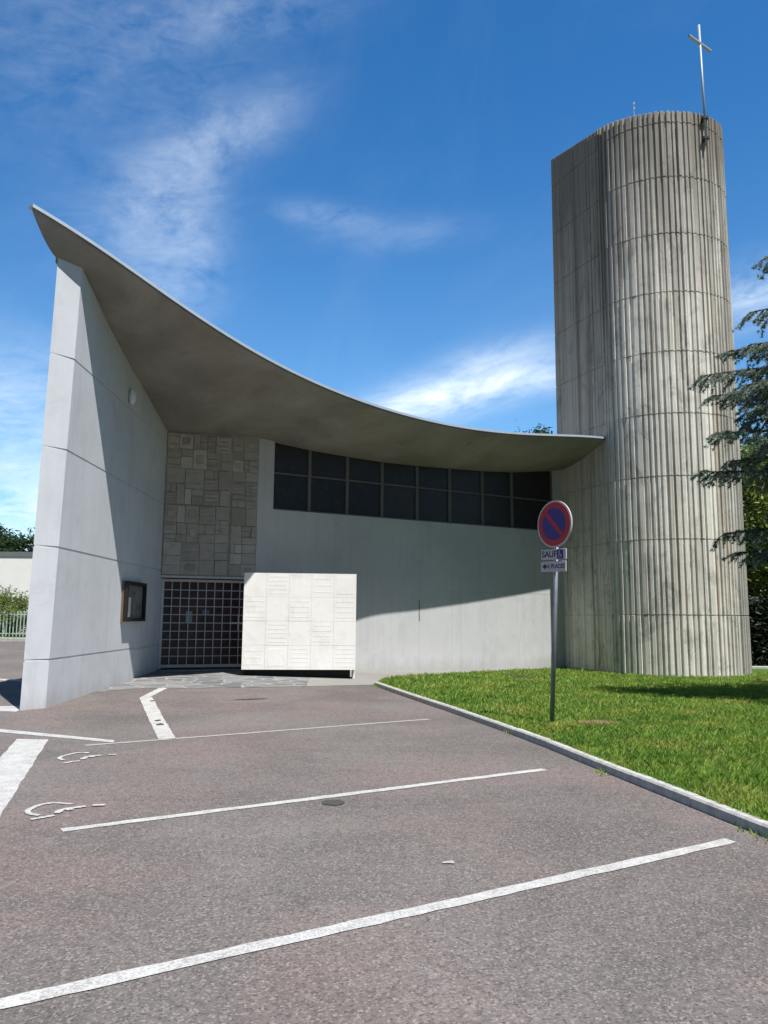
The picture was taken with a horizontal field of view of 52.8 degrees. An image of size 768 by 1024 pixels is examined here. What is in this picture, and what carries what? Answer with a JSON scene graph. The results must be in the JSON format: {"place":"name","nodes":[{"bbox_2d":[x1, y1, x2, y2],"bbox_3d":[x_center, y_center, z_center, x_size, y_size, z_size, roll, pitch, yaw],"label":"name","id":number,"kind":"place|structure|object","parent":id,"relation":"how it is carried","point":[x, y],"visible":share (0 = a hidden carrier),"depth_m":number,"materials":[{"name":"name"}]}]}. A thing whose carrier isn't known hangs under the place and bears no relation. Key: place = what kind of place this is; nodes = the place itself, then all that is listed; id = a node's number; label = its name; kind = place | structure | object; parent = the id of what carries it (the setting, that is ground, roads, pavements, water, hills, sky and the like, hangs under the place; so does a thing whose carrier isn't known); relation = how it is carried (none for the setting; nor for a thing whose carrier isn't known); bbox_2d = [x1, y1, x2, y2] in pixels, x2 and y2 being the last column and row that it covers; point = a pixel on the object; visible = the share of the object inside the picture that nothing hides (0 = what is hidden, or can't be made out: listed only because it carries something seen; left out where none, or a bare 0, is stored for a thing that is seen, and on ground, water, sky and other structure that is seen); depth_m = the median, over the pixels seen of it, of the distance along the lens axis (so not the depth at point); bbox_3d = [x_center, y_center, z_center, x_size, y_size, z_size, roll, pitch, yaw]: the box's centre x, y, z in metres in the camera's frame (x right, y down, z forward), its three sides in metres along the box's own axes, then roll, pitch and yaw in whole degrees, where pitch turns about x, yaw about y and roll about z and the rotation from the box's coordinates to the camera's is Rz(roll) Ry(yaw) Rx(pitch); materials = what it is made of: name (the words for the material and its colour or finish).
{"place":"outdoors","nodes":[
{"label":"outdoors","id":0,"kind":"place"},
{"bbox_2d":[322,799,343,804],"bbox_3d":[-0.441,2.520,6.722,0.200,0.001,0.215,0,-8,0],"label":"manhole cover","id":1,"kind":"object","parent":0,"point":[333,802],"visible":1,"depth_m":6.72,"materials":[{"name":"metal"}]},
{"bbox_2d":[0,641,767,1023],"bbox_3d":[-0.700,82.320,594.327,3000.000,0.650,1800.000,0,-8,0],"label":"ground","id":2,"kind":"structure","parent":0,"point":[680,939],"depth_m":4.86,"materials":[{"name":"grey asphalt"}]},
{"bbox_2d":[0,706,19,711],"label":"paint corner","id":3,"kind":"object","parent":2,"relation":"on","point":[10,708],"visible":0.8,"depth_m":13.05,"materials":[{"name":"white paint"}]},
{"bbox_2d":[0,679,21,681],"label":"road kerb","id":4,"kind":"structure","parent":2,"relation":"on","point":[10,680],"depth_m":17.43,"materials":[{"name":"concrete"}]},
{"bbox_2d":[0,637,25,641],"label":"kerb","id":5,"kind":"structure","parent":2,"relation":"on","point":[13,639],"depth_m":31.57,"materials":[{"name":"concrete"}]},
{"bbox_2d":[4,634,25,637],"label":"verge","id":6,"kind":"structure","parent":2,"relation":"on","point":[15,637],"depth_m":33.05,"materials":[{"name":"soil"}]},
{"bbox_2d":[0,615,26,636],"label":"hedge","id":7,"kind":"object","parent":6,"relation":"on","point":[15,627],"visible":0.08,"depth_m":34.53,"materials":[{"name":"green plant"}]},
{"bbox_2d":[0,610,27,636],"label":"picket fence","id":8,"kind":"object","parent":6,"relation":"on","point":[4,633],"visible":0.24,"depth_m":33.80,"materials":[{"name":"white paint"}]},
{"bbox_2d":[0,585,28,636],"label":"round bush","id":9,"kind":"object","parent":6,"relation":"on","point":[19,604],"visible":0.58,"depth_m":34.60,"materials":[{"name":"green plant"}]},
{"bbox_2d":[0,523,30,551],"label":"background tree","id":10,"kind":"object","parent":2,"relation":"on","point":[2,531],"visible":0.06,"depth_m":61.17,"materials":[{"name":"green plant"}]},
{"bbox_2d":[0,552,32,632],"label":"white building","id":11,"kind":"structure","parent":2,"relation":"on","point":[15,569],"depth_m":44.91,"materials":[{"name":"white paint"}]},
{"bbox_2d":[0,527,34,551],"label":"background tree","id":12,"kind":"object","parent":2,"relation":"on","point":[21,543],"visible":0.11,"depth_m":58.46,"materials":[{"name":"green plant"}]},
{"bbox_2d":[0,739,47,815],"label":"crossing bar","id":13,"kind":"object","parent":2,"relation":"on","point":[18,757],"visible":1,"depth_m":8.35,"materials":[{"name":"paint"}]},
{"bbox_2d":[0,729,114,741],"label":"white line","id":14,"kind":"object","parent":2,"relation":"on","point":[46,734],"visible":1,"depth_m":10.31,"materials":[{"name":"paint"}]},
{"bbox_2d":[25,802,104,819],"bbox_3d":[-2.721,2.460,6.447,0.475,0.004,0.659,-6,-10,39],"label":"wheelchair symbol","id":15,"kind":"object","parent":2,"relation":"on","point":[28,811],"visible":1,"depth_m":6.41,"materials":[{"name":"paint"}]},
{"bbox_2d":[57,752,115,762],"bbox_3d":[-3.463,2.772,8.783,0.518,0.004,0.688,-4,-9,32],"label":"wheelchair symbol","id":16,"kind":"object","parent":2,"relation":"on","point":[60,757],"visible":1,"depth_m":8.78,"materials":[{"name":"paint"}]},
{"bbox_2d":[139,697,174,738],"bbox_3d":[-3.683,3.243,12.429,0.247,0.054,4.969,3,-8,-20],"label":"guide strip","id":17,"kind":"object","parent":2,"relation":"on","point":[153,713],"visible":1,"depth_m":12.04,"materials":[{"name":"paint"}]},
{"bbox_2d":[92,670,308,692],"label":"stone paving","id":18,"kind":"structure","parent":2,"relation":"on","point":[203,679],"depth_m":17.81,"materials":[{"name":"grey stone"}]},
{"bbox_2d":[142,688,166,696],"bbox_3d":[-4.706,3.825,17.357,0.201,0.107,5.259,1,-8,-3],"label":"guide line","id":19,"kind":"object","parent":18,"relation":"on","point":[154,692],"visible":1,"depth_m":15.47,"materials":[{"name":"paint"}]},
{"bbox_2d":[241,573,356,678],"bbox_3d":[-2.126,2.954,19.540,2.802,2.780,0.554,1,-8,-5],"label":"stone screen","id":20,"kind":"object","parent":18,"relation":"on","point":[299,624],"visible":0.98,"depth_m":19.30,"materials":[{"name":"white stone"}]},
{"bbox_2d":[234,698,266,699],"bbox_3d":[-2.528,3.540,14.657,0.775,0.004,0.201,6,-9,-34],"label":"tar patch","id":21,"kind":"object","parent":2,"relation":"on","point":[250,699],"visible":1,"depth_m":14.60,"materials":[{"name":"grey asphalt"}]},
{"bbox_2d":[86,719,430,745],"bbox_3d":[-1.486,3.083,10.922,5.194,0.002,0.104,5,-9,-32],"label":"parking line","id":22,"kind":"object","parent":2,"relation":"on","point":[251,732],"visible":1,"depth_m":10.72,"materials":[{"name":"paint"}]},
{"bbox_2d":[61,768,545,831],"bbox_3d":[-0.347,2.565,7.038,4.838,0.001,0.113,5,-9,-31],"label":"parking line","id":23,"kind":"object","parent":2,"relation":"on","point":[266,804],"visible":1,"depth_m":6.74,"materials":[{"name":"paint"}]},
{"bbox_2d":[20,204,605,709],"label":"church","id":24,"kind":"structure","parent":2,"relation":"on","point":[210,466],"depth_m":20.93,"materials":[{"name":"concrete"}]},
{"bbox_2d":[128,389,135,404],"bbox_3d":[-5.719,-2.618,17.609,0.160,0.380,0.200,0,-8,0],"label":"wall lamp","id":25,"kind":"object","parent":24,"relation":"attached to","point":[132,397],"visible":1,"depth_m":17.54,"materials":[{"name":"white glass"}]},
{"bbox_2d":[120,581,146,621],"bbox_3d":[-5.777,2.077,17.918,0.138,0.900,1.480,1,-8,-1],"label":"notice case","id":26,"kind":"object","parent":24,"relation":"attached to","point":[133,601],"visible":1,"depth_m":17.83,"materials":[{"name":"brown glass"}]},
{"bbox_2d":[185,611,191,622],"bbox_3d":[-5.274,2.845,20.940,0.170,0.320,0.006,3,-8,-19],"label":"paper notice","id":27,"kind":"object","parent":24,"relation":"attached to","point":[190,619],"visible":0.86,"depth_m":20.94,"materials":[{"name":"white paper"}]},
{"bbox_2d":[161,578,243,667],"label":"metal gate","id":28,"kind":"structure","parent":24,"relation":"in","point":[227,605],"depth_m":21.04,"materials":[{"name":"grey metal"}]},
{"bbox_2d":[273,443,309,511],"bbox_3d":[-2.685,-1.005,22.311,1.140,1.990,0.100,5,-9,-29],"label":"window","id":29,"kind":"structure","parent":24,"relation":"in","point":[291,464],"depth_m":22.31,"materials":[{"name":"black glass"}]},
{"bbox_2d":[309,450,347,514],"bbox_3d":[-1.651,-0.866,22.872,1.220,1.883,0.100,5,-9,-29],"label":"window","id":30,"kind":"structure","parent":24,"relation":"in","point":[328,472],"depth_m":22.87,"materials":[{"name":"black glass"}]},
{"bbox_2d":[347,457,381,517],"bbox_3d":[-0.597,-0.748,23.448,1.186,1.823,0.100,5,-9,-29],"label":"window","id":31,"kind":"structure","parent":24,"relation":"in","point":[364,479],"depth_m":23.45,"materials":[{"name":"black glass"}]},
{"bbox_2d":[382,462,416,520],"bbox_3d":[0.472,-0.644,24.033,1.255,1.793,0.100,5,-9,-29],"label":"window","id":32,"kind":"structure","parent":24,"relation":"in","point":[399,481],"depth_m":24.03,"materials":[{"name":"black glass"}]},
{"bbox_2d":[417,466,449,522],"bbox_3d":[1.557,-0.574,24.632,1.220,1.833,0.100,5,-9,-29],"label":"window","id":33,"kind":"structure","parent":24,"relation":"in","point":[433,484],"depth_m":24.64,"materials":[{"name":"black glass"}]},
{"bbox_2d":[450,469,482,525],"bbox_3d":[2.656,-0.507,25.239,1.289,1.883,0.100,5,-9,-29],"label":"window","id":34,"kind":"structure","parent":24,"relation":"in","point":[466,501],"depth_m":25.25,"materials":[{"name":"black glass"}]},
{"bbox_2d":[482,471,511,527],"bbox_3d":[3.756,-0.454,25.849,1.220,1.961,0.100,5,-9,-29],"label":"window","id":35,"kind":"structure","parent":24,"relation":"in","point":[496,486],"depth_m":25.86,"materials":[{"name":"black glass"}]},
{"bbox_2d":[512,471,551,529],"bbox_3d":[5.062,-0.454,26.581,1.761,2.180,0.100,5,-9,-29],"label":"window","id":36,"kind":"structure","parent":24,"relation":"in","point":[531,491],"depth_m":26.52,"materials":[{"name":"black glass"}]},
{"bbox_2d":[0,838,735,1008],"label":"parking line","id":37,"kind":"object","parent":2,"relation":"on","point":[75,986],"visible":1,"depth_m":3.95,"materials":[{"name":"paint"}]},
{"bbox_2d":[516,421,552,433],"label":"distant tree","id":38,"kind":"object","parent":2,"relation":"on","point":[542,431],"visible":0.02,"depth_m":62.70,"materials":[{"name":"green plant"}]},
{"bbox_2d":[374,682,767,837],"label":"kerb","id":39,"kind":"structure","parent":2,"relation":"on","point":[713,808],"depth_m":7.85,"materials":[{"name":"concrete"}]},
{"bbox_2d":[551,111,751,676],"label":"bell tower","id":40,"kind":"structure","parent":2,"relation":"on","point":[644,335],"depth_m":24.51,"materials":[{"name":"concrete"}]},
{"bbox_2d":[688,24,711,144],"bbox_3d":[10.317,-13.935,25.295,1.198,4.251,0.415,8,-11,-43],"label":"cross","id":41,"kind":"object","parent":40,"relation":"attached to","point":[704,119],"visible":0.88,"depth_m":25.21,"materials":[{"name":"metal"}]},
{"bbox_2d":[739,433,767,598],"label":"broadleaf tree","id":42,"kind":"object","parent":2,"relation":"on","point":[757,580],"visible":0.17,"depth_m":31.58,"materials":[{"name":"green plant"}]},
{"bbox_2d":[752,666,767,668],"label":"kerb","id":43,"kind":"structure","parent":2,"relation":"on","point":[759,667],"depth_m":27.20,"materials":[{"name":"concrete"}]},
{"bbox_2d":[0,0,767,594],"label":"sky","id":44,"kind":"structure","parent":0,"point":[357,194],"materials":[{"name":"blue"}]},
{"bbox_2d":[306,670,469,685],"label":"concrete path","id":45,"kind":"structure","parent":0,"point":[366,677],"depth_m":19.81,"materials":[{"name":"grey concrete"}]},
{"bbox_2d":[371,666,767,843],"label":"lawn","id":46,"kind":"structure","parent":0,"point":[760,670],"depth_m":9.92,"materials":[{"name":"plant"}]},
{"bbox_2d":[505,673,533,677],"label":"drain slab","id":47,"kind":"structure","parent":46,"relation":"on","point":[520,675],"depth_m":21.22,"materials":[{"name":"concrete"}]},
{"bbox_2d":[538,501,572,721],"bbox_3d":[2.552,1.497,11.435,0.190,3.363,0.699,8,-11,-44],"label":"road sign","id":48,"kind":"object","parent":46,"relation":"on","point":[555,522],"visible":1,"depth_m":11.48,"materials":[{"name":"metal"}]},
{"bbox_2d":[578,720,618,723],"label":"bare soil","id":49,"kind":"structure","parent":46,"relation":"on","point":[588,721],"depth_m":11.56,"materials":[{"name":"brown soil"}]},
{"bbox_2d":[687,256,767,571],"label":"cedar tree","id":50,"kind":"object","parent":46,"relation":"on","point":[745,400],"visible":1,"depth_m":15.50,"materials":[{"name":"green plant"}]},
{"bbox_2d":[747,596,767,665],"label":"hedge","id":51,"kind":"object","parent":46,"relation":"on","point":[758,614],"visible":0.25,"depth_m":28.30,"materials":[{"name":"green plant"}]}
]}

